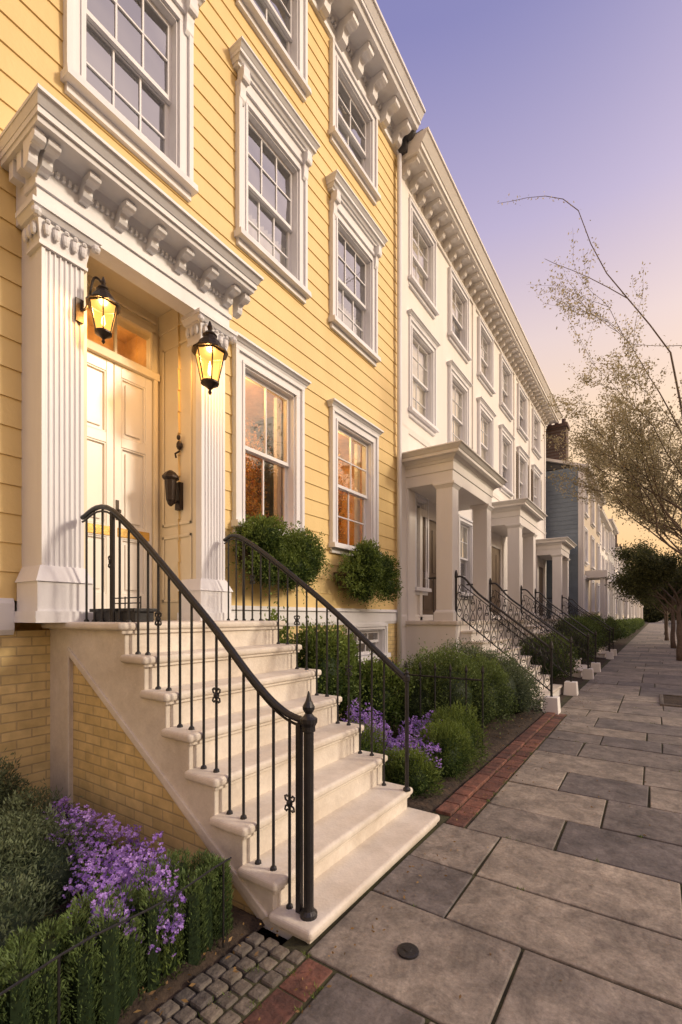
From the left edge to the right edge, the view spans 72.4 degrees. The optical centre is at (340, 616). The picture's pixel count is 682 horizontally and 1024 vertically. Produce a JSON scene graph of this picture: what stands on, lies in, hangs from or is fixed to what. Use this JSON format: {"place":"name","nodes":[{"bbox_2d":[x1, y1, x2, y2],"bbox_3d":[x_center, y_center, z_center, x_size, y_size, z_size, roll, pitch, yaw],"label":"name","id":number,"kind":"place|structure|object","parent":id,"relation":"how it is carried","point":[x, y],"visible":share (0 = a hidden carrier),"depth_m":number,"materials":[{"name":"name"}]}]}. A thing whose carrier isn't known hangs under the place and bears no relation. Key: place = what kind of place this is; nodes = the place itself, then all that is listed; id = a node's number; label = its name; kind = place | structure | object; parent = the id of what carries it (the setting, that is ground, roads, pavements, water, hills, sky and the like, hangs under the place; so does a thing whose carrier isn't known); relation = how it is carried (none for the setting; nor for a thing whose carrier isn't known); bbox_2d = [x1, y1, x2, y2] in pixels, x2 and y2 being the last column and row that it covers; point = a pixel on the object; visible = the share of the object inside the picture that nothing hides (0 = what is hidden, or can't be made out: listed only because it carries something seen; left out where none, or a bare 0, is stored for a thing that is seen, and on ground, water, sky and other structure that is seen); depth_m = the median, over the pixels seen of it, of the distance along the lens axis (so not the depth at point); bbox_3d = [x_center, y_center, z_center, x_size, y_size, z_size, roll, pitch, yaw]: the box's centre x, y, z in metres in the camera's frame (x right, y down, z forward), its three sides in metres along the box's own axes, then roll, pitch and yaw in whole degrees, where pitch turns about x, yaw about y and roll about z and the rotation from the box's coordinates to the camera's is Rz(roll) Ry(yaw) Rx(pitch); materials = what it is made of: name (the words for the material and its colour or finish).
{"place":"outdoors","nodes":[
{"label":"outdoors","id":0,"kind":"place"},
{"bbox_2d":[89,596,156,621],"bbox_3d":[-1.650,-0.056,3.523,0.600,0.188,0.190,0,0,34],"label":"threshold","id":1,"kind":"object","parent":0,"point":[133,614],"visible":0.63,"depth_m":3.40,"materials":[{"name":"grey stone"}]},
{"bbox_2d":[37,832,264,1023],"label":"garden soil","id":2,"kind":"structure","parent":0,"point":[246,929],"depth_m":2.15,"materials":[{"name":"brown soil"}]},
{"bbox_2d":[0,748,113,958],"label":"garden shrub","id":3,"kind":"object","parent":2,"relation":"on","point":[36,874],"visible":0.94,"depth_m":2.55,"materials":[{"name":"green plant"}]},
{"bbox_2d":[43,796,188,987],"bbox_3d":[-1.294,1.342,2.597,0.600,0.516,1.683,0,0,-41],"label":"purple phlox","id":4,"kind":"object","parent":2,"relation":"on","point":[112,868],"visible":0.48,"depth_m":2.38,"materials":[{"name":"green plant"}]},
{"bbox_2d":[0,857,231,1023],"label":"wire garden edging","id":5,"kind":"object","parent":2,"relation":"on","point":[57,957],"visible":1,"depth_m":1.75,"materials":[{"name":"black metal"}]},
{"bbox_2d":[0,847,233,1023],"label":"rosemary hedge","id":6,"kind":"object","parent":2,"relation":"on","point":[107,993],"visible":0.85,"depth_m":1.86,"materials":[{"name":"green plant"}]},
{"bbox_2d":[41,620,439,943],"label":"stone staircase","id":7,"kind":"structure","parent":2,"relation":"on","point":[124,749],"depth_m":3.20,"materials":[{"name":"beige stone"}]},
{"bbox_2d":[80,504,316,921],"bbox_3d":[-1.072,0.345,2.994,2.277,2.370,0.090,0,0,34],"label":"iron stair railing","id":8,"kind":"object","parent":7,"relation":"on","point":[306,723],"visible":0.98,"depth_m":2.70,"materials":[{"name":"black metal"}]},
{"bbox_2d":[223,534,410,791],"bbox_3d":[-0.335,0.260,4.233,2.112,2.211,0.060,0,0,34],"label":"iron stair railing","id":9,"kind":"object","parent":7,"relation":"on","point":[388,662],"visible":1,"depth_m":4.08,"materials":[{"name":"black metal"}]},
{"bbox_2d":[0,0,425,809],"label":"yellow townhouse","id":10,"kind":"structure","parent":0,"point":[178,176],"depth_m":4.88,"materials":[{"name":"paint"}]},
{"bbox_2d":[75,276,120,343],"bbox_3d":[-1.889,-2.408,3.668,0.283,0.525,0.263,0,0,34],"label":"wall lantern","id":11,"kind":"object","parent":10,"relation":"attached to","point":[102,304],"depth_m":3.62,"materials":[{"name":"yellow glass"}]},
{"bbox_2d":[87,351,151,608],"bbox_3d":[-2.278,-1.240,4.635,0.075,2.560,0.850,0,0,34],"label":"double door","id":12,"kind":"structure","parent":10,"relation":"in","point":[119,400],"depth_m":4.67,"materials":[{"name":"paint"}]},
{"bbox_2d":[162,434,182,510],"bbox_3d":[-1.716,-1.485,4.747,0.157,0.770,0.200,0,0,34],"label":"wall sconce","id":13,"kind":"object","parent":10,"relation":"attached to","point":[174,490],"depth_m":4.71,"materials":[{"name":"brown metal"}]},
{"bbox_2d":[191,321,227,394],"bbox_3d":[-1.275,-2.505,4.519,0.347,0.714,0.334,0,0,34],"label":"wall lantern","id":14,"kind":"object","parent":10,"relation":"attached to","point":[209,352],"depth_m":4.44,"materials":[{"name":"yellow glass"}]},
{"bbox_2d":[60,0,390,663],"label":"window frames","id":15,"kind":"structure","parent":10,"relation":"in","point":[263,111],"depth_m":6.13,"materials":[{"name":"white paint"}]},
{"bbox_2d":[245,413,271,520],"bbox_3d":[-1.383,-1.930,6.374,0.894,1.820,1.149,0,0,34],"label":"potted house plant","id":16,"kind":"object","parent":10,"relation":"on","point":[250,492],"visible":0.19,"depth_m":6.41,"materials":[{"name":"orange plant"}]},
{"bbox_2d":[225,512,333,603],"bbox_3d":[-0.722,-0.677,5.720,0.734,1.053,1.740,0,0,34],"label":"window box plant","id":17,"kind":"object","parent":10,"relation":"attached to","point":[298,553],"depth_m":5.46,"materials":[{"name":"green plant"}]},
{"bbox_2d":[338,454,347,542],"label":"potted house plant","id":18,"kind":"object","parent":10,"relation":"on","point":[340,494],"visible":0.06,"depth_m":8.10,"materials":[{"name":"green plant"}]},
{"bbox_2d":[349,103,364,165],"bbox_3d":[-0.821,-3.940,6.246,0.076,9.098,5.148,0,0,34],"label":"window glass","id":19,"kind":"structure","parent":10,"relation":"in","point":[354,114],"depth_m":7.87,"materials":[{"name":"clear glass"}]},
{"bbox_2d":[331,536,403,609],"bbox_3d":[0.391,-0.657,7.374,0.778,1.145,1.705,0,0,34],"label":"window box plant","id":20,"kind":"object","parent":10,"relation":"attached to","point":[366,570],"depth_m":7.13,"materials":[{"name":"green plant"}]},
{"bbox_2d":[155,619,663,1012],"bbox_3d":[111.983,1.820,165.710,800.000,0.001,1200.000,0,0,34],"label":"ground","id":21,"kind":"structure","parent":0,"point":[265,933],"depth_m":2.65,"materials":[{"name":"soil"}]},
{"bbox_2d":[641,599,681,622],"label":"distant trees","id":22,"kind":"object","parent":21,"relation":"on","point":[652,614],"visible":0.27,"depth_m":122.42,"materials":[{"name":"green plant"}]},
{"bbox_2d":[199,622,681,1023],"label":"pavement joints","id":23,"kind":"object","parent":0,"point":[292,943],"depth_m":2.31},
{"bbox_2d":[137,932,305,1023],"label":"cobble strip","id":24,"kind":"object","parent":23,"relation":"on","point":[216,979],"visible":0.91,"depth_m":2.02,"materials":[{"name":"stone"}]},
{"bbox_2d":[240,712,565,1023],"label":"brick edging","id":25,"kind":"object","parent":23,"relation":"on","point":[277,1006],"visible":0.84,"depth_m":3.93,"materials":[{"name":"red brick"}]},
{"bbox_2d":[339,708,543,812],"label":"garden soil","id":26,"kind":"structure","parent":0,"point":[432,804],"depth_m":5.71,"materials":[{"name":"brown soil"}]},
{"bbox_2d":[45,715,532,1023],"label":"fallen leaves","id":27,"kind":"object","parent":26,"relation":"on","point":[193,984],"visible":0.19,"depth_m":2.07,"materials":[{"name":"brown plant"}]},
{"bbox_2d":[263,593,418,727],"bbox_3d":[-0.127,0.667,5.675,2.275,1.853,1.344,0,0,-41],"label":"leafy shrub","id":28,"kind":"object","parent":26,"relation":"on","point":[390,702],"visible":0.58,"depth_m":5.36,"materials":[{"name":"green plant"}]},
{"bbox_2d":[341,698,442,784],"bbox_3d":[0.503,1.252,5.003,1.293,0.696,1.335,0,0,20],"label":"purple phlox","id":29,"kind":"object","parent":26,"relation":"on","point":[397,743],"visible":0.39,"depth_m":4.75,"materials":[{"name":"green plant"}]},
{"bbox_2d":[342,659,483,750],"bbox_3d":[0.619,1.075,5.918,2.397,1.050,0.040,0,0,34],"label":"iron garden fence","id":30,"kind":"object","parent":26,"relation":"on","point":[450,670],"visible":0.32,"depth_m":5.47,"materials":[{"name":"black metal"}]},
{"bbox_2d":[350,697,492,798],"bbox_3d":[0.870,1.275,4.709,2.100,0.830,1.082,0,0,-42],"label":"garden shrub","id":31,"kind":"object","parent":26,"relation":"on","point":[453,737],"visible":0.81,"depth_m":4.54,"materials":[{"name":"green plant"}]},
{"bbox_2d":[385,638,524,735],"bbox_3d":[1.539,0.927,6.318,1.457,1.292,2.236,0,0,72],"label":"boxwood bush","id":32,"kind":"object","parent":26,"relation":"on","point":[491,705],"visible":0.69,"depth_m":5.99,"materials":[{"name":"green plant"}]},
{"bbox_2d":[428,634,547,719],"bbox_3d":[2.325,0.907,7.264,2.174,1.341,1.449,0,0,-17],"label":"boxwood bush","id":33,"kind":"object","parent":26,"relation":"on","point":[521,683],"visible":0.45,"depth_m":7.04,"materials":[{"name":"green plant"}]},
{"bbox_2d":[292,628,681,1023],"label":"pavement","id":34,"kind":"structure","parent":0,"point":[495,911],"depth_m":2.65,"materials":[{"name":"grey stone"}]},
{"bbox_2d":[397,942,418,959],"bbox_3d":[0.319,1.596,2.222,0.103,0.028,0.103,0,0,34],"label":"water shutoff cover","id":35,"kind":"object","parent":34,"relation":"on","point":[407,951],"visible":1,"depth_m":2.21,"materials":[{"name":"black metal"}]},
{"bbox_2d":[195,707,679,1022],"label":"joint weeds","id":36,"kind":"object","parent":34,"relation":"on","point":[413,906],"visible":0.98,"depth_m":2.12,"materials":[{"name":"green plant"}]},
{"bbox_2d":[258,681,681,1019],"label":"fallen leaves","id":37,"kind":"object","parent":34,"relation":"on","point":[328,986],"visible":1,"depth_m":2.79,"materials":[{"name":"brown plant"}]},
{"bbox_2d":[603,536,681,660],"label":"street tree","id":38,"kind":"object","parent":34,"relation":"on","point":[645,568],"visible":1,"depth_m":16.54,"materials":[{"name":"green plant"}]},
{"bbox_2d":[630,597,668,634],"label":"street tree","id":39,"kind":"object","parent":34,"relation":"on","point":[637,601],"visible":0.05,"depth_m":41.05,"materials":[{"name":"brown plant"}]},
{"bbox_2d":[622,564,681,647],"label":"street tree","id":40,"kind":"object","parent":34,"relation":"on","point":[678,587],"visible":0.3,"depth_m":23.61,"materials":[{"name":"brown plant"}]},
{"bbox_2d":[631,563,681,640],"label":"street tree","id":41,"kind":"object","parent":34,"relation":"on","point":[666,612],"visible":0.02,"depth_m":31.07,"materials":[{"name":"brown plant"}]},
{"bbox_2d":[660,694,681,707],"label":"tree pit edging","id":42,"kind":"object","parent":34,"relation":"on","point":[662,704],"visible":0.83,"depth_m":8.59,"materials":[{"name":"stone"}]},
{"bbox_2d":[663,696,681,704],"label":"tree pit soil","id":43,"kind":"object","parent":34,"relation":"on","point":[674,700],"visible":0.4,"depth_m":8.82,"materials":[{"name":"brown soil"}]},
{"bbox_2d":[498,194,681,554],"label":"blossom tree","id":44,"kind":"object","parent":43,"relation":"on","point":[635,496],"visible":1,"depth_m":8.04,"materials":[{"name":"beige plant"}]},
{"bbox_2d":[376,0,681,617],"label":"sky","id":45,"kind":"structure","parent":0,"point":[578,101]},
{"bbox_2d":[553,638,629,702],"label":"garden soil","id":46,"kind":"structure","parent":0,"point":[619,644],"depth_m":15.64,"materials":[{"name":"brown soil"}]},
{"bbox_2d":[398,127,576,666],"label":"white townhouse","id":47,"kind":"structure","parent":46,"relation":"on","point":[475,419],"depth_m":10.86,"materials":[{"name":"paint"}]},
{"bbox_2d":[423,517,435,614],"bbox_3d":[1.944,-1.010,10.182,0.040,2.180,1.000,0,0,34],"label":"front door","id":48,"kind":"structure","parent":47,"relation":"in","point":[432,525],"depth_m":10.15,"materials":[{"name":"wood"}]},
{"bbox_2d":[423,527,435,609],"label":"door panels","id":49,"kind":"structure","parent":47,"relation":"in","point":[426,599],"depth_m":10.07,"materials":[{"name":"wood"}]},
{"bbox_2d":[407,197,542,599],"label":"window frames","id":50,"kind":"structure","parent":47,"relation":"in","point":[420,335],"depth_m":11.77,"materials":[{"name":"white paint"}]},
{"bbox_2d":[491,546,499,614],"bbox_3d":[4.702,-1.010,14.263,0.040,2.180,1.000,0,0,34],"label":"front door","id":51,"kind":"structure","parent":47,"relation":"in","point":[495,551],"depth_m":14.27,"materials":[{"name":"wood"}]},
{"bbox_2d":[491,553,499,611],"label":"door panels","id":52,"kind":"structure","parent":47,"relation":"in","point":[492,555],"depth_m":14.30,"materials":[{"name":"wood"}]},
{"bbox_2d":[539,567,542,614],"bbox_3d":[8.481,-1.010,19.855,0.040,2.180,1.000,0,0,34],"label":"front door","id":53,"kind":"structure","parent":47,"relation":"in","point":[540,569],"depth_m":19.83,"materials":[{"name":"brown wood"}]},
{"bbox_2d":[539,571,542,612],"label":"door panels","id":54,"kind":"structure","parent":47,"relation":"in","point":[540,573],"depth_m":19.76,"materials":[{"name":"brown wood"}]},
{"bbox_2d":[405,620,578,714],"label":"white house staircase","id":55,"kind":"structure","parent":46,"relation":"on","point":[429,632],"depth_m":8.92,"materials":[{"name":"beige stone"}]},
{"bbox_2d":[428,570,553,696],"bbox_3d":[2.626,0.255,8.412,2.232,2.250,0.065,0,0,34],"label":"ornate iron railing","id":56,"kind":"object","parent":55,"relation":"on","point":[551,648],"visible":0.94,"depth_m":8.26,"materials":[{"name":"black metal"}]},
{"bbox_2d":[466,578,572,681],"bbox_3d":[3.841,0.255,10.210,2.232,2.250,0.065,0,0,34],"label":"ornate iron railing","id":57,"kind":"object","parent":55,"relation":"on","point":[570,641],"visible":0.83,"depth_m":9.99,"materials":[{"name":"black metal"}]},
{"bbox_2d":[495,619,600,679],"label":"white house staircase","id":58,"kind":"structure","parent":46,"relation":"on","point":[584,672],"depth_m":12.91,"materials":[{"name":"beige stone"}]},
{"bbox_2d":[504,585,589,668],"bbox_3d":[5.482,0.255,12.637,2.232,2.250,0.065,0,0,34],"label":"ornate iron railing","id":59,"kind":"object","parent":58,"relation":"on","point":[566,633],"visible":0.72,"depth_m":12.39,"materials":[{"name":"black metal"}]},
{"bbox_2d":[522,589,596,662],"bbox_3d":[6.501,0.255,14.145,2.232,2.250,0.065,0,0,34],"label":"ornate iron railing","id":60,"kind":"object","parent":58,"relation":"on","point":[595,633],"visible":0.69,"depth_m":13.97,"materials":[{"name":"black metal"}]},
{"bbox_2d":[511,628,599,680],"bbox_3d":[6.130,0.895,13.024,1.521,1.202,6.975,0,0,34],"label":"garden shrub","id":61,"kind":"object","parent":46,"relation":"on","point":[547,665],"visible":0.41,"depth_m":10.77,"materials":[{"name":"green plant"}]},
{"bbox_2d":[546,467,577,617],"bbox_3d":[5.886,-2.510,23.712,11.200,8.220,0.115,0,0,34],"label":"blue clapboard side","id":62,"kind":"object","parent":46,"relation":"on","point":[562,514],"visible":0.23,"depth_m":20.88,"materials":[{"name":"wood"}]},
{"bbox_2d":[546,458,583,616],"bbox_3d":[9.603,-3.000,21.185,2.590,9.200,0.180,0,0,34],"label":"corner board","id":63,"kind":"object","parent":46,"relation":"on","point":[580,553],"visible":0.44,"depth_m":20.48,"materials":[{"name":"white paint"}]},
{"bbox_2d":[539,618,616,658],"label":"white house staircase","id":64,"kind":"structure","parent":46,"relation":"on","point":[612,653],"depth_m":18.52,"materials":[{"name":"beige stone"}]},
{"bbox_2d":[547,595,610,651],"bbox_3d":[9.289,0.255,18.271,2.232,2.250,0.065,0,0,34],"label":"ornate iron railing","id":65,"kind":"object","parent":64,"relation":"on","point":[576,613],"visible":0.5,"depth_m":18.18,"materials":[{"name":"black metal"}]},
{"bbox_2d":[568,597,613,648],"bbox_3d":[10.252,0.255,19.697,2.232,2.250,0.065,0,0,34],"label":"ornate iron railing","id":66,"kind":"object","parent":64,"relation":"on","point":[612,635],"visible":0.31,"depth_m":19.55,"materials":[{"name":"black metal"}]},
{"bbox_2d":[550,613,620,651],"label":"box hedge","id":67,"kind":"object","parent":46,"relation":"on","point":[591,625],"visible":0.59,"depth_m":17.61,"materials":[{"name":"green plant"}]},
{"bbox_2d":[584,493,599,615],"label":"front wall","id":68,"kind":"structure","parent":46,"relation":"on","point":[591,530],"depth_m":23.28,"materials":[{"name":"beige paint"}]},
{"bbox_2d":[584,477,600,613],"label":"window frames","id":69,"kind":"structure","parent":68,"relation":"in","point":[592,559],"depth_m":24.03,"materials":[{"name":"white wood"}]},
{"bbox_2d":[575,463,609,650],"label":"cornice and porch","id":70,"kind":"structure","parent":46,"relation":"on","point":[600,575],"depth_m":21.59,"materials":[{"name":"white paint"}]},
{"bbox_2d":[600,522,607,616],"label":"front wall","id":71,"kind":"structure","parent":46,"relation":"on","point":[603,553],"depth_m":30.48,"materials":[{"name":"white paint"}]},
{"bbox_2d":[600,508,616,618],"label":"cornice and porch","id":72,"kind":"structure","parent":46,"relation":"on","point":[605,522],"depth_m":28.75,"materials":[{"name":"white paint"}]},
{"bbox_2d":[600,518,608,613],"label":"window frames","id":73,"kind":"structure","parent":72,"relation":"attached to","point":[604,544],"depth_m":31.53,"materials":[{"name":"white wood"}]},
{"bbox_2d":[623,622,648,638],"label":"garden soil","id":74,"kind":"structure","parent":0,"point":[636,632],"depth_m":47.27,"materials":[{"name":"brown soil"}]},
{"bbox_2d":[609,531,614,564],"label":"front wall","id":75,"kind":"structure","parent":74,"relation":"on","point":[612,559],"depth_m":38.20,"materials":[{"name":"grey paint"}]},
{"bbox_2d":[608,519,622,637],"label":"cornice and porch","id":76,"kind":"structure","parent":74,"relation":"on","point":[620,602],"depth_m":35.21,"materials":[{"name":"white paint"}]},
{"bbox_2d":[609,532,615,614],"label":"window frames","id":77,"kind":"structure","parent":76,"relation":"attached to","point":[611,545],"depth_m":36.84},
{"bbox_2d":[616,556,618,619],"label":"front wall","id":78,"kind":"structure","parent":74,"relation":"on","point":[617,587],"depth_m":43.17,"materials":[{"name":"white paint"}]},
{"bbox_2d":[615,547,628,619],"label":"cornice and porch","id":79,"kind":"structure","parent":74,"relation":"on","point":[625,609],"depth_m":41.22,"materials":[{"name":"white paint"}]},
{"bbox_2d":[616,552,620,614],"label":"window frames","id":80,"kind":"structure","parent":79,"relation":"attached to","point":[619,562],"depth_m":41.36,"materials":[{"name":"white wood"}]},
{"bbox_2d":[621,551,632,618],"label":"cornice and porch","id":81,"kind":"structure","parent":74,"relation":"on","point":[630,611],"depth_m":48.61,"materials":[{"name":"white paint"}]},
{"bbox_2d":[615,617,644,639],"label":"garden shrub","id":82,"kind":"object","parent":74,"relation":"on","point":[628,627],"visible":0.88,"depth_m":33.49,"materials":[{"name":"green plant"}]},
{"bbox_2d":[627,599,635,618],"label":"cornice and porch","id":83,"kind":"structure","parent":74,"relation":"on","point":[633,611],"depth_m":55.53,"materials":[{"name":"white paint"}]},
{"bbox_2d":[645,621,669,628],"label":"distant pavement","id":84,"kind":"structure","parent":0,"point":[658,625],"depth_m":83.56,"materials":[{"name":"grey stone"}]},
{"bbox_2d":[661,620,676,631],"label":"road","id":85,"kind":"structure","parent":0,"point":[669,623],"depth_m":116.26,"materials":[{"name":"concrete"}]},
{"bbox_3d":[8.317,-2.520,27.268,11.247,8.240,8.480,0,0,34],"label":"house body","id":86,"kind":"object","parent":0,"visible":0},
{"bbox_2d":[546,462,572,470],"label":"roof","id":87,"kind":"structure","parent":86,"relation":"on","point":[553,465],"depth_m":21.23,"materials":[{"name":"stone"}]},
{"bbox_2d":[546,418,569,471],"bbox_3d":[9.698,-7.875,21.718,1.670,2.350,0.770,0,0,34],"label":"chimney","id":88,"kind":"object","parent":87,"relation":"on","point":[557,428],"visible":0.36,"depth_m":21.27,"materials":[{"name":"brick"}]}
]}

